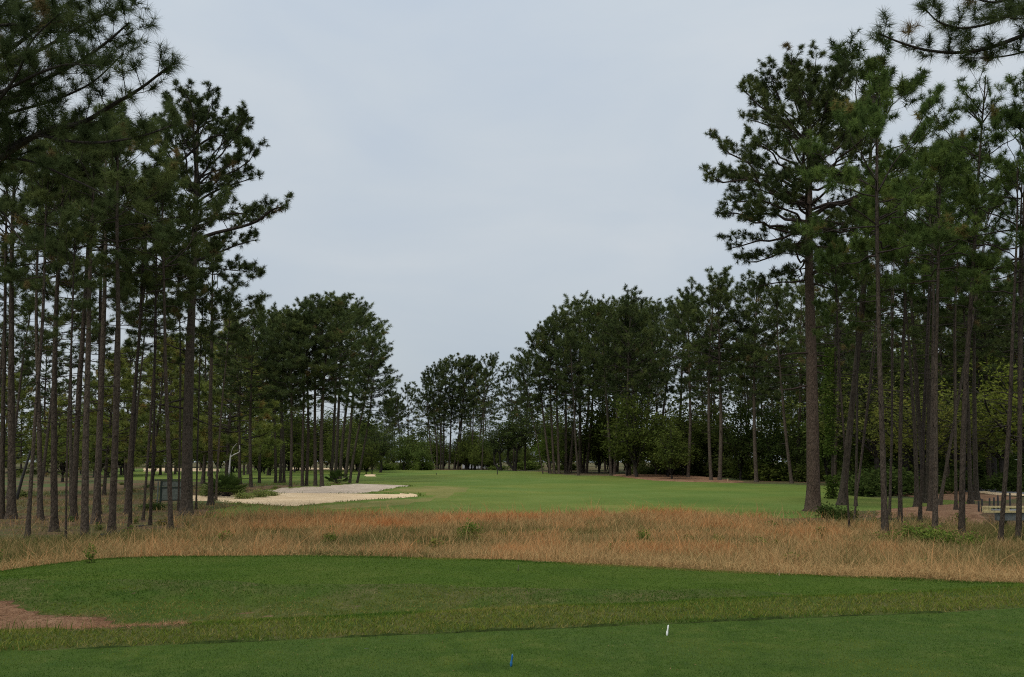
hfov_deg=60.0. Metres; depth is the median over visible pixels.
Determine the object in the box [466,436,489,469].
broadleaf tree
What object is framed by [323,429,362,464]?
broadleaf tree
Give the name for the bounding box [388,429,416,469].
broadleaf tree
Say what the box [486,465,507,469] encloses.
bush
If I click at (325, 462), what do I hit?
broadleaf tree
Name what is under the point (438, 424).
pine tree
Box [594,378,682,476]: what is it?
broadleaf tree
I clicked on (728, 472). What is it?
bush
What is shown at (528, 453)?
broadleaf tree
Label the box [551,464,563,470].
bush
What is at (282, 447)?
pine tree
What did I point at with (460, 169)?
sky
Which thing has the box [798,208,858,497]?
pine tree
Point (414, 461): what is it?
bush
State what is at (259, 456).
pine tree
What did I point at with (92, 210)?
pine tree
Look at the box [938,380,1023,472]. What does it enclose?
oak tree
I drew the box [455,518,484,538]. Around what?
sapling
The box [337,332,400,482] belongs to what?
pine tree
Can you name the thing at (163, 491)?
panel screen
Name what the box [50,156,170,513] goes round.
pine tree
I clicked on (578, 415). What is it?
pine tree
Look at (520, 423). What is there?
oak tree
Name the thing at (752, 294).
pine tree
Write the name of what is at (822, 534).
weed
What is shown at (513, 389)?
pine tree
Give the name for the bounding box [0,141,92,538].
pine tree
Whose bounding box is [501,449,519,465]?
broadleaf tree
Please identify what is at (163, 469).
sand
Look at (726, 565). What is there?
dead grass
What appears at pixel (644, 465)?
bush
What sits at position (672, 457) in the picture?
broadleaf tree
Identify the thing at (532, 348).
pine tree
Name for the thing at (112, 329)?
pine tree
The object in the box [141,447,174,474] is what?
broadleaf tree
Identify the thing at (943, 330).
pine tree
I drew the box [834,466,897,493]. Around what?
bush
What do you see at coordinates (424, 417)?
pine tree
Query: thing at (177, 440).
broadleaf tree
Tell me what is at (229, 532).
weed
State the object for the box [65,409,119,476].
broadleaf tree
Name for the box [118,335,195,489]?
pine tree
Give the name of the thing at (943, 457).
broadleaf tree
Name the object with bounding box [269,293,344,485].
pine tree
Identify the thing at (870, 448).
oak tree
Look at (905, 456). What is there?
oak tree
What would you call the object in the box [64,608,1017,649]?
turf edge
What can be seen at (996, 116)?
pine tree
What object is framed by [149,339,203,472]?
pine tree
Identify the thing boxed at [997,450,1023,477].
bush
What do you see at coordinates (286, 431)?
broadleaf tree
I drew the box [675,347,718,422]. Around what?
pine tree
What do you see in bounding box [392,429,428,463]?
broadleaf tree
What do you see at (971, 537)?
shrub
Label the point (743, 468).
bush
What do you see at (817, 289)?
pine tree
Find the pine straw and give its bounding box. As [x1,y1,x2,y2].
[0,598,195,630]
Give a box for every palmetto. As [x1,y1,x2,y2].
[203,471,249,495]
[324,468,350,483]
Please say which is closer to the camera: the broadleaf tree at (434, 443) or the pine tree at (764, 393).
the pine tree at (764, 393)
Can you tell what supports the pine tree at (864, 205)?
on the ground at (592, 471)
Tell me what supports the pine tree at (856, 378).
on the ground at (592, 471)
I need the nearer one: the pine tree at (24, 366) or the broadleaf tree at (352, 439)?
the pine tree at (24, 366)
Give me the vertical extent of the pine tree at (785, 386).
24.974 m
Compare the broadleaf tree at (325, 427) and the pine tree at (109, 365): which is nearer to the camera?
the pine tree at (109, 365)
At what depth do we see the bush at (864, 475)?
66.28 m
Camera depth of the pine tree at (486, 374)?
183.95 m
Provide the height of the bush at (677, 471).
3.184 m
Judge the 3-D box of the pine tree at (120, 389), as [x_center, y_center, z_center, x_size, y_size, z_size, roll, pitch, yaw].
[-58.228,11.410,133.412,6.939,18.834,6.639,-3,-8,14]
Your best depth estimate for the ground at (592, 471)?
76.07 m
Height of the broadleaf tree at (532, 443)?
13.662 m
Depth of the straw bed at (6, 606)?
12.24 m
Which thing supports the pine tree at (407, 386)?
on the ground at (592, 471)
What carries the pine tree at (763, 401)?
on the ground at (592, 471)
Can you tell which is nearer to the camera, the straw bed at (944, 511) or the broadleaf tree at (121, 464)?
the straw bed at (944, 511)
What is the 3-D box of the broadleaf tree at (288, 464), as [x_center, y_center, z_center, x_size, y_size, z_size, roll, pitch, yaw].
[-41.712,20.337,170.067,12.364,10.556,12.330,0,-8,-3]
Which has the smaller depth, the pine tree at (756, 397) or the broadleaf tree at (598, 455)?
the pine tree at (756, 397)
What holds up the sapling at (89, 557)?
on the forward tee at (593, 574)
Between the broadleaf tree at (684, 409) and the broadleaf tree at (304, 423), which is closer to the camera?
the broadleaf tree at (684, 409)
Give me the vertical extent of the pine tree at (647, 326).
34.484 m
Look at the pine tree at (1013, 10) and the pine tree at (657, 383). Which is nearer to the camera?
the pine tree at (1013, 10)
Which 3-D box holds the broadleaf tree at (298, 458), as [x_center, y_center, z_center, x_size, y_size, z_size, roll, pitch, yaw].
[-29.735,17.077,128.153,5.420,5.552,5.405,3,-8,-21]
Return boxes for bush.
[5,488,33,496]
[193,483,223,496]
[233,490,253,498]
[249,488,270,497]
[267,490,279,495]
[375,460,398,469]
[375,464,396,469]
[393,462,412,469]
[401,458,436,468]
[408,461,435,469]
[410,459,434,469]
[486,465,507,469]
[507,462,540,469]
[518,458,544,469]
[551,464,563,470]
[560,463,576,469]
[631,461,649,474]
[631,466,651,474]
[644,465,659,474]
[650,462,681,474]
[679,456,707,475]
[681,469,698,475]
[698,451,735,477]
[712,459,749,477]
[717,455,760,479]
[730,460,761,478]
[738,460,786,479]
[749,458,798,480]
[792,462,825,481]
[803,466,830,480]
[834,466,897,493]
[837,456,904,477]
[848,470,888,494]
[848,472,897,496]
[858,464,913,479]
[864,464,919,494]
[892,470,948,491]
[909,451,1023,479]
[911,472,957,493]
[938,457,1022,480]
[945,464,994,491]
[980,453,1022,474]
[980,476,1002,490]
[981,466,1023,491]
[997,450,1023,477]
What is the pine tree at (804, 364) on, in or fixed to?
on the ground at (592, 471)
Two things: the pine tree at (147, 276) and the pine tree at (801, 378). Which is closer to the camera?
the pine tree at (147, 276)
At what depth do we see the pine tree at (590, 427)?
146.12 m
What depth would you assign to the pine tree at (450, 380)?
191.55 m
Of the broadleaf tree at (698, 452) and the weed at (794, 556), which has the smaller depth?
the weed at (794, 556)
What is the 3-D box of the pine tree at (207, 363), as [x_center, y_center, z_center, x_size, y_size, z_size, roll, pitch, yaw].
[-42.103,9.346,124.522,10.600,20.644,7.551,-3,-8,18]
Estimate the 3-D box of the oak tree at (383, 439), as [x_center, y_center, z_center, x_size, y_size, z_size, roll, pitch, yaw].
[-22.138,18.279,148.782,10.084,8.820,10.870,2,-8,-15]
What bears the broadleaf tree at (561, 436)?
on the ground at (592, 471)
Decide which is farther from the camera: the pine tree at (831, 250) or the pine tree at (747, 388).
the pine tree at (747, 388)
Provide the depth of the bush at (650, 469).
122.46 m
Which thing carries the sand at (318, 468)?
on the fairway
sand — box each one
[144,468,219,470]
[293,468,348,469]
[980,491,1023,495]
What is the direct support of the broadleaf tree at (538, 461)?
on the ground at (592, 471)
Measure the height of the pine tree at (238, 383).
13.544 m
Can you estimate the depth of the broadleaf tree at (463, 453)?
188.24 m
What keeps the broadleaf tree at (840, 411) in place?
on the ground at (592, 471)
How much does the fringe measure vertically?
0.625 m
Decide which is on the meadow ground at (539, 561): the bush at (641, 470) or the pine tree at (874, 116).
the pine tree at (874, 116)
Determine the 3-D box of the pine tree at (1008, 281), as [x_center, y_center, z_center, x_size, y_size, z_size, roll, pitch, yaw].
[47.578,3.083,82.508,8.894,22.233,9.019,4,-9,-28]
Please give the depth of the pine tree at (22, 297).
53.26 m
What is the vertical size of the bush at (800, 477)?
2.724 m
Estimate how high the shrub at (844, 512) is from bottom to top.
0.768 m
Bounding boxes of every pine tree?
[0,0,190,257]
[0,106,88,518]
[0,119,148,531]
[0,132,79,518]
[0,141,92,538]
[0,168,87,520]
[0,239,42,391]
[0,286,69,498]
[0,329,34,439]
[0,350,33,438]
[0,372,50,478]
[6,365,49,468]
[7,110,161,519]
[12,98,184,523]
[14,264,114,505]
[15,293,106,500]
[19,336,74,476]
[23,106,182,537]
[23,211,107,541]
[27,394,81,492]
[30,306,115,448]
[41,381,74,430]
[44,97,214,533]
[49,377,83,469]
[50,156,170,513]
[68,352,151,494]
[73,377,104,412]
[81,337,174,488]
[82,357,121,414]
[90,147,232,528]
[91,265,167,503]
[95,168,203,513]
[100,256,200,520]
[105,179,209,528]
[107,354,143,474]
[110,77,293,515]
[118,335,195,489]
[119,207,207,524]
[121,263,171,451]
[127,332,215,478]
[137,251,217,510]
[137,350,184,474]
[144,226,271,504]
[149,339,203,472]
[155,325,248,483]
[157,357,197,473]
[176,285,230,509]
[177,342,238,475]
[181,284,266,500]
[193,320,280,476]
[193,339,284,483]
[208,303,286,486]
[208,322,273,485]
[227,366,267,474]
[234,348,267,473]
[239,308,289,482]
[243,308,296,482]
[253,302,305,482]
[255,305,324,486]
[255,361,292,474]
[258,314,314,482]
[268,316,335,485]
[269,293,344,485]
[269,388,299,429]
[272,291,372,486]
[275,293,359,485]
[304,290,377,472]
[316,292,383,479]
[320,297,393,478]
[324,314,393,477]
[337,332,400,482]
[352,356,402,482]
[374,404,395,432]
[378,394,401,433]
[379,391,403,431]
[384,393,413,462]
[386,404,404,437]
[393,382,420,434]
[407,371,446,469]
[414,365,448,469]
[415,395,440,440]
[419,361,456,469]
[423,355,466,469]
[426,406,448,441]
[430,402,451,438]
[438,352,470,469]
[441,391,472,466]
[443,354,486,469]
[444,354,482,469]
[454,389,487,432]
[455,363,493,469]
[466,351,509,469]
[468,367,503,469]
[474,402,500,436]
[492,363,524,466]
[495,398,525,430]
[502,348,547,470]
[510,331,564,473]
[512,353,543,473]
[512,395,532,424]
[525,393,549,464]
[527,318,577,473]
[528,312,583,473]
[533,301,590,473]
[541,290,606,472]
[545,327,595,474]
[557,322,602,473]
[560,361,585,473]
[567,392,590,426]
[573,297,624,472]
[574,305,608,472]
[578,293,631,474]
[581,363,620,471]
[587,327,649,474]
[591,295,654,472]
[594,311,664,474]
[595,283,663,474]
[596,300,663,474]
[606,359,666,415]
[607,303,658,471]
[614,330,670,464]
[623,296,660,470]
[631,298,683,426]
[638,368,675,419]
[640,368,672,416]
[648,295,696,415]
[648,296,714,414]
[649,284,729,476]
[666,265,767,479]
[669,278,749,479]
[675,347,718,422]
[683,315,742,429]
[687,352,740,419]
[691,349,731,415]
[698,38,927,511]
[708,268,798,481]
[716,337,771,459]
[721,336,767,412]
[726,319,779,407]
[728,336,774,416]
[737,277,821,482]
[745,356,783,417]
[745,368,775,428]
[749,346,796,459]
[758,277,831,479]
[762,372,786,428]
[768,305,836,404]
[770,27,971,504]
[772,349,805,415]
[772,370,803,427]
[784,259,894,482]
[785,314,832,405]
[792,66,985,533]
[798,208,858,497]
[802,299,872,451]
[808,235,875,528]
[818,330,873,396]
[826,187,898,505]
[827,304,899,407]
[828,325,894,462]
[832,288,902,420]
[841,210,986,502]
[842,209,931,520]
[843,155,968,527]
[848,171,948,519]
[849,260,964,506]
[850,239,985,500]
[862,0,1023,74]
[863,128,1021,529]
[876,309,951,410]
[883,139,991,522]
[885,288,944,455]
[889,179,985,510]
[897,302,980,480]
[912,260,1017,503]
[916,53,1023,535]
[916,302,1002,389]
[919,241,1023,499]
[920,218,1011,509]
[928,179,1022,504]
[929,131,1023,545]
[936,69,1023,539]
[938,273,1023,477]
[940,305,1016,480]
[948,312,996,395]
[961,256,1023,391]
[991,282,1023,388]
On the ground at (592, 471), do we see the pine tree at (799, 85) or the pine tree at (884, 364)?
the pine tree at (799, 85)
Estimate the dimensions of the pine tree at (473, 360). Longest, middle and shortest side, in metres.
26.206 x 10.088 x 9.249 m
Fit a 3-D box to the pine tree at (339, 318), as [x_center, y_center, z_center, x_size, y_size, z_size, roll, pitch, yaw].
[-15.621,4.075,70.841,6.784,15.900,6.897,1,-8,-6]
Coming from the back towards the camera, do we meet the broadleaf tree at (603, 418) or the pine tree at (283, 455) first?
the broadleaf tree at (603, 418)
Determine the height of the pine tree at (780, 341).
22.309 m
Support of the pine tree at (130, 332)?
on the straw bed at (60, 514)
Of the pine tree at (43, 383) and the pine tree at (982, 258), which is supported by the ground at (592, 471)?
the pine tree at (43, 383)
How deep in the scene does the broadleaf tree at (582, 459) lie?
168.58 m
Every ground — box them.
[5,462,1023,616]
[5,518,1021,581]
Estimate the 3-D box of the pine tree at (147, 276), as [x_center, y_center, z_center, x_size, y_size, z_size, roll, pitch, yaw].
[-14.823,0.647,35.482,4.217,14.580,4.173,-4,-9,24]
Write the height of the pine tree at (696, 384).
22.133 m
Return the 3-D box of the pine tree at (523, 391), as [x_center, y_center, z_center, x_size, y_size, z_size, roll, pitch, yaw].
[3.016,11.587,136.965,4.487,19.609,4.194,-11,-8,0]
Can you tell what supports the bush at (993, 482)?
on the ground at (592, 471)
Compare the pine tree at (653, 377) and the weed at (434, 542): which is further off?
the pine tree at (653, 377)
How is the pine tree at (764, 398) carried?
on the ground at (592, 471)
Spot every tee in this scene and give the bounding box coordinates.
[0,556,1023,595]
[0,608,1023,676]
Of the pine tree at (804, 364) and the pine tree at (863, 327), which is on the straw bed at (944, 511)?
the pine tree at (863, 327)
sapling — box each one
[82,540,96,562]
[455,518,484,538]
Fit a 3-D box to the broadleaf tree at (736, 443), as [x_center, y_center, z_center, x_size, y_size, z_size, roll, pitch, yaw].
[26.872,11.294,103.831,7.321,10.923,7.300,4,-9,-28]
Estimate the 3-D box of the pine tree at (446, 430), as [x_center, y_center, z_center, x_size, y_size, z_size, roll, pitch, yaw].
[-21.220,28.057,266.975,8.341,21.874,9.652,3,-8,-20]
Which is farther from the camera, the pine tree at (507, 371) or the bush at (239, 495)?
the pine tree at (507, 371)
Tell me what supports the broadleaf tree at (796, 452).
on the ground at (592, 471)
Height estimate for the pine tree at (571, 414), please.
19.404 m
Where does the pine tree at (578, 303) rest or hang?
on the ground at (592, 471)
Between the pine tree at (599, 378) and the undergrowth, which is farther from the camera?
the pine tree at (599, 378)
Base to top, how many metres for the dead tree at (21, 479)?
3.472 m
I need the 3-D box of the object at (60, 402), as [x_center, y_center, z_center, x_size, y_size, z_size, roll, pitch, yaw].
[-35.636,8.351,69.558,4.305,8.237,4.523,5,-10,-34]
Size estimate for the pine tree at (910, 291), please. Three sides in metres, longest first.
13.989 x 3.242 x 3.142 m
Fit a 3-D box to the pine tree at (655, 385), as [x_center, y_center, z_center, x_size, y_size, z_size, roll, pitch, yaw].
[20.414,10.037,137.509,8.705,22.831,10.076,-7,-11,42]
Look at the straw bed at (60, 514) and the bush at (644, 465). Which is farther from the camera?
the bush at (644, 465)
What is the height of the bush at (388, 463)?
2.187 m
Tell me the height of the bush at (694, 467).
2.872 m
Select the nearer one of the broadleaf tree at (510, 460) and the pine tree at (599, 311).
the pine tree at (599, 311)
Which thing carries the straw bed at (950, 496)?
on the ground at (592, 471)
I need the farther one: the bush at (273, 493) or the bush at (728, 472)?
the bush at (728, 472)
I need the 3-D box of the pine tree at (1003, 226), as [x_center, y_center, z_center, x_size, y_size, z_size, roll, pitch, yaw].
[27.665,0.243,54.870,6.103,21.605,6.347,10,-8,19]
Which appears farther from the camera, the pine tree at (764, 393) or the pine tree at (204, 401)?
the pine tree at (764, 393)
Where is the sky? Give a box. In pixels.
[0,0,1023,461]
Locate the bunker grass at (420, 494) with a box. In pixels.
[214,482,426,505]
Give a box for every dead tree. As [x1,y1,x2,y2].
[16,450,30,498]
[228,445,239,474]
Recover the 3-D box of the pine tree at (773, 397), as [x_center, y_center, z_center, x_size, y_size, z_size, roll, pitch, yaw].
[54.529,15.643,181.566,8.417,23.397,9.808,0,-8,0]
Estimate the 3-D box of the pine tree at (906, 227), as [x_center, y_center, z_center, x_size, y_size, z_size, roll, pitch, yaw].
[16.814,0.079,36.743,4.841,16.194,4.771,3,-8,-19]
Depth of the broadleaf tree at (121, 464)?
129.54 m
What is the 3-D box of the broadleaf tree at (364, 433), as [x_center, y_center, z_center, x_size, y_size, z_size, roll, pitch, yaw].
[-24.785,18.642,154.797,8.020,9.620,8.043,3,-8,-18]
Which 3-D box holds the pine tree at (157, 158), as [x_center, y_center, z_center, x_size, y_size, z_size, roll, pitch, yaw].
[-14.094,-0.752,31.416,5.722,16.362,4.711,0,-8,-1]
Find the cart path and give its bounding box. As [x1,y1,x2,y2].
[965,489,1023,493]
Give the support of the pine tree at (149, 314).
on the ground at (592, 471)
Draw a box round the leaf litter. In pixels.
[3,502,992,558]
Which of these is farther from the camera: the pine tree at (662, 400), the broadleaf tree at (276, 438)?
the pine tree at (662, 400)
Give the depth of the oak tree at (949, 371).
103.04 m
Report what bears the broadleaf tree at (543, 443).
on the ground at (592, 471)
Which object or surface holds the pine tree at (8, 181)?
on the straw bed at (60, 514)
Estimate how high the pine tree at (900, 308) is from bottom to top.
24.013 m
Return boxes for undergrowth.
[0,481,1009,549]
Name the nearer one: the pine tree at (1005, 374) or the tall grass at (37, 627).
the tall grass at (37, 627)
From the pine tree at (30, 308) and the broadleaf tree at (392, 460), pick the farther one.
the broadleaf tree at (392, 460)
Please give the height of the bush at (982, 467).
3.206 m
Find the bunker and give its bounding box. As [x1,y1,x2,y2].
[193,493,416,505]
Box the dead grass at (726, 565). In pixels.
[0,545,1023,582]
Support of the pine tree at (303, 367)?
on the ground at (592, 471)
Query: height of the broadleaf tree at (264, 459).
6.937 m
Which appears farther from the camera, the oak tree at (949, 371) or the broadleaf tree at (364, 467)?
the broadleaf tree at (364, 467)
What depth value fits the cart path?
70.07 m
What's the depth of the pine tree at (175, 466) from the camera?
134.12 m
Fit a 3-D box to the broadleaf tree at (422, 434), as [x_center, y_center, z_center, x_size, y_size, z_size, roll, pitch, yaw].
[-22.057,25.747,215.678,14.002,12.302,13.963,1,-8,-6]
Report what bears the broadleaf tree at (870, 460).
on the ground at (592, 471)
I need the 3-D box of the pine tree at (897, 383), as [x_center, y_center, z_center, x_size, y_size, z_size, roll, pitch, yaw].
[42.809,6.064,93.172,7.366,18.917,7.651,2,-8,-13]
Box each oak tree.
[353,422,407,472]
[478,422,531,470]
[480,410,554,470]
[757,312,992,474]
[792,367,950,473]
[858,393,983,479]
[866,334,1017,475]
[870,387,1023,488]
[872,338,1017,464]
[938,355,1023,462]
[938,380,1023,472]
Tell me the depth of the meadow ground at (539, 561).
26.01 m
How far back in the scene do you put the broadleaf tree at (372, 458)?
131.23 m
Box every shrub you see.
[139,500,167,509]
[810,500,852,518]
[833,507,863,520]
[888,521,931,540]
[904,523,959,544]
[923,525,962,547]
[960,531,993,548]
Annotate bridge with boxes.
[982,506,1023,524]
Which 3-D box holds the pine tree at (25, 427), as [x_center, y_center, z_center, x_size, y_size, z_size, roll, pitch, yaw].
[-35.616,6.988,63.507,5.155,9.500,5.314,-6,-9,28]
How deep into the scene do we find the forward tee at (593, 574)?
14.59 m
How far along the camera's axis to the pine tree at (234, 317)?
53.54 m
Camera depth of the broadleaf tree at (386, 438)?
244.59 m
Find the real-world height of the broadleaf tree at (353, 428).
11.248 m
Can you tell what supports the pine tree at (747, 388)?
on the ground at (592, 471)
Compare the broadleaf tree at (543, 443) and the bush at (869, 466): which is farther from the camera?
the broadleaf tree at (543, 443)
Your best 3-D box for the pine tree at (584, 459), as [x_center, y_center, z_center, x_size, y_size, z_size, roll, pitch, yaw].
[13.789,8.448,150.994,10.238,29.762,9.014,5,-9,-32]
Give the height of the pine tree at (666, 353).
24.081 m
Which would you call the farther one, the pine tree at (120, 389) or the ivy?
the pine tree at (120, 389)
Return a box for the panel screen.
[154,479,180,503]
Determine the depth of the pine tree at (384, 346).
115.27 m
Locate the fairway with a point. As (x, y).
(534, 491)
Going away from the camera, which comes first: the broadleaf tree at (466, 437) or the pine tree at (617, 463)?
the pine tree at (617, 463)
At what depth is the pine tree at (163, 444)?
83.69 m
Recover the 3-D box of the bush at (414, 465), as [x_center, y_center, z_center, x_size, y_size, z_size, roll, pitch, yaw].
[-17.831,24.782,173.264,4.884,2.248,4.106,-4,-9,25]
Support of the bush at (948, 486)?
on the ground at (592, 471)
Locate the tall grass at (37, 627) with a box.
[0,615,152,631]
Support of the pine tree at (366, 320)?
on the ground at (592, 471)
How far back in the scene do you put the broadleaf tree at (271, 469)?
124.55 m
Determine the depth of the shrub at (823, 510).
40.83 m
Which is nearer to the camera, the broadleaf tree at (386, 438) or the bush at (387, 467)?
the bush at (387, 467)
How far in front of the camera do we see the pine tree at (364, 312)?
100.27 m
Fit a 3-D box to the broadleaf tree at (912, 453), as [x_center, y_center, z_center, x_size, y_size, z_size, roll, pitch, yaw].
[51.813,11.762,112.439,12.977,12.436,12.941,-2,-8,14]
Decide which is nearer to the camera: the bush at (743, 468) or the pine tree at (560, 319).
the bush at (743, 468)
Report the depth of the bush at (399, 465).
179.84 m
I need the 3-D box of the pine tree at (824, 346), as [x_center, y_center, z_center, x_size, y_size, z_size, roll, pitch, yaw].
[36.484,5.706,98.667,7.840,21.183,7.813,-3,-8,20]
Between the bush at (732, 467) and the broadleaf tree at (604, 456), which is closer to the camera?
the bush at (732, 467)
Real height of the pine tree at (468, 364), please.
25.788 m
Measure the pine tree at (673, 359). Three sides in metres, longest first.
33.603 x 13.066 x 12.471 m
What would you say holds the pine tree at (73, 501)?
on the straw bed at (60, 514)
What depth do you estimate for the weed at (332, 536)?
27.62 m
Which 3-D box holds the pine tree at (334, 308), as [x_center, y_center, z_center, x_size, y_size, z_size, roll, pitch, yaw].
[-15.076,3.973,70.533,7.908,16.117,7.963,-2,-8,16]
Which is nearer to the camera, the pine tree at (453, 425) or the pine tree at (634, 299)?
the pine tree at (634, 299)
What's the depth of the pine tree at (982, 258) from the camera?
32.56 m
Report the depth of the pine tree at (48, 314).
57.77 m
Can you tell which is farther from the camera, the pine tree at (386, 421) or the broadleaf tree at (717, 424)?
the pine tree at (386, 421)
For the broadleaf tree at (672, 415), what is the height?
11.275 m
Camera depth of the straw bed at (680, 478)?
101.22 m
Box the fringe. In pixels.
[321,486,468,508]
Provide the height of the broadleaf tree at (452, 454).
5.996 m
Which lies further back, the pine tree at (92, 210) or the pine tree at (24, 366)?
the pine tree at (24, 366)
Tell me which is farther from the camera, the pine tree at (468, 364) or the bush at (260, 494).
the pine tree at (468, 364)
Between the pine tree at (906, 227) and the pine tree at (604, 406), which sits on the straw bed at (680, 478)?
the pine tree at (604, 406)
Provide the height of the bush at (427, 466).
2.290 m
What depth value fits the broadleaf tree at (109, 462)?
121.28 m
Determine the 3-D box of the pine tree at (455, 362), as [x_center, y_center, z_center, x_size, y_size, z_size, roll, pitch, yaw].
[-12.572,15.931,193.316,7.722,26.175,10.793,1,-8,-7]
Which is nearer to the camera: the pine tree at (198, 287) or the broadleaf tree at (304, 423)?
the pine tree at (198, 287)
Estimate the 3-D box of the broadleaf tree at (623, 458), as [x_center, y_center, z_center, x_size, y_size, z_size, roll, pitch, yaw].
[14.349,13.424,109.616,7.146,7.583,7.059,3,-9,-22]
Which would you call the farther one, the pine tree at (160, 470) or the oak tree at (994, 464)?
the pine tree at (160, 470)
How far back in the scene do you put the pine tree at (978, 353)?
85.17 m
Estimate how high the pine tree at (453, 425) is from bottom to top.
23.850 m
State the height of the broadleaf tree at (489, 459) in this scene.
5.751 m
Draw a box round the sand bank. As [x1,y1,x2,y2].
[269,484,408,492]
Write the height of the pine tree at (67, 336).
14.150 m
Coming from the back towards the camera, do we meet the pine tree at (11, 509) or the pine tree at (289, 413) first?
the pine tree at (289, 413)
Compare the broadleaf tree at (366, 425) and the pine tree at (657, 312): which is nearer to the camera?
the pine tree at (657, 312)
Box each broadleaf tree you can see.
[0,426,27,455]
[6,399,74,471]
[32,418,93,481]
[43,398,108,434]
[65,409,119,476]
[81,412,151,476]
[105,403,158,474]
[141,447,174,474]
[159,410,217,463]
[206,416,254,472]
[241,429,297,471]
[242,421,293,471]
[252,412,310,460]
[254,434,289,474]
[276,410,317,471]
[278,412,311,462]
[284,418,306,470]
[285,409,319,469]
[287,440,312,470]
[289,422,330,461]
[305,409,339,463]
[317,409,354,436]
[317,457,329,467]
[318,427,362,470]
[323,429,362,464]
[324,418,367,461]
[335,415,357,469]
[341,417,382,464]
[346,418,385,469]
[354,442,381,473]
[356,420,389,471]
[356,438,386,473]
[377,422,400,462]
[383,449,399,463]
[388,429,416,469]
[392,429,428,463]
[393,419,446,462]
[409,434,436,469]
[427,441,438,462]
[428,434,453,468]
[433,446,451,468]
[444,438,468,468]
[445,444,463,465]
[449,425,487,468]
[450,436,476,469]
[454,424,490,468]
[465,449,481,469]
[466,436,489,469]
[483,448,506,465]
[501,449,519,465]
[509,444,529,468]
[519,446,538,461]
[520,407,577,462]
[527,445,544,462]
[528,421,566,472]
[532,412,592,466]
[548,416,586,471]
[571,385,651,472]
[572,451,592,465]
[574,406,611,472]
[578,435,618,464]
[587,407,660,465]
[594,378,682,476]
[600,418,656,475]
[639,410,677,474]
[640,424,692,478]
[641,419,697,476]
[649,393,718,469]
[650,425,684,475]
[658,404,693,424]
[661,416,706,475]
[693,404,742,464]
[693,412,712,462]
[694,404,748,459]
[699,389,766,479]
[733,397,796,480]
[746,417,789,462]
[763,389,846,446]
[769,398,805,457]
[772,412,821,471]
[781,438,821,468]
[794,394,852,475]
[818,382,868,441]
[829,432,871,475]
[830,416,897,466]
[885,437,944,463]
[911,450,949,463]
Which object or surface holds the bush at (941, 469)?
on the ground at (592, 471)
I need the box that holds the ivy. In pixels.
[818,347,840,498]
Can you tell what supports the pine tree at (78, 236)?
on the meadow ground at (539, 561)
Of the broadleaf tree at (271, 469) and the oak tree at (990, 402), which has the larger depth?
the broadleaf tree at (271, 469)
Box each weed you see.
[93,522,105,529]
[156,517,167,524]
[216,530,232,539]
[323,531,338,541]
[424,538,450,551]
[636,528,653,542]
[748,536,766,545]
[783,552,804,564]
[813,526,828,538]
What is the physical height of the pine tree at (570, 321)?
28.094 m
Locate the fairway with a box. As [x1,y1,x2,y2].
[92,468,975,518]
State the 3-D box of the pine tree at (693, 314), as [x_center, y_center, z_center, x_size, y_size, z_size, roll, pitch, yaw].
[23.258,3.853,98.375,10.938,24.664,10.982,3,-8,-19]
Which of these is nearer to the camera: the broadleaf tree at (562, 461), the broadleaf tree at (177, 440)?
the broadleaf tree at (177, 440)
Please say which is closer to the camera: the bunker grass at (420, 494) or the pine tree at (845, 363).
the bunker grass at (420, 494)
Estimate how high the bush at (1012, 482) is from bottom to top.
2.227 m
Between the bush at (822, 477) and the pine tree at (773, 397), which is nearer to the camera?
the bush at (822, 477)
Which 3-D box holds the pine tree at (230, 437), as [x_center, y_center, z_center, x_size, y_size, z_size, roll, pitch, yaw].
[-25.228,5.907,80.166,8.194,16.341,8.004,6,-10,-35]
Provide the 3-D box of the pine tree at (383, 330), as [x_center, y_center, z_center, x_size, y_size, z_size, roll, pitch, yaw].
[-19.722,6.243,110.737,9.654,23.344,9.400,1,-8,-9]
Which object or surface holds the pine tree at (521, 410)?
on the ground at (592, 471)
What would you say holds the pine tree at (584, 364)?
on the ground at (592, 471)
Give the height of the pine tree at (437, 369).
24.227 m
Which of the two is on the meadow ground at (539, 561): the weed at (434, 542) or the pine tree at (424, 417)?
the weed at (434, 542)
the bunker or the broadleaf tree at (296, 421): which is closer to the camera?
the bunker
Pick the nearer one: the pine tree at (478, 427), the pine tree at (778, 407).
the pine tree at (778, 407)
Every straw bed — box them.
[0,508,207,540]
[0,600,164,628]
[613,474,743,482]
[875,504,986,524]
[892,491,1015,501]
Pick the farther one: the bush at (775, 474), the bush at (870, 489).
the bush at (775, 474)
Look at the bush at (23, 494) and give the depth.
62.38 m
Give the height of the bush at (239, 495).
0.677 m

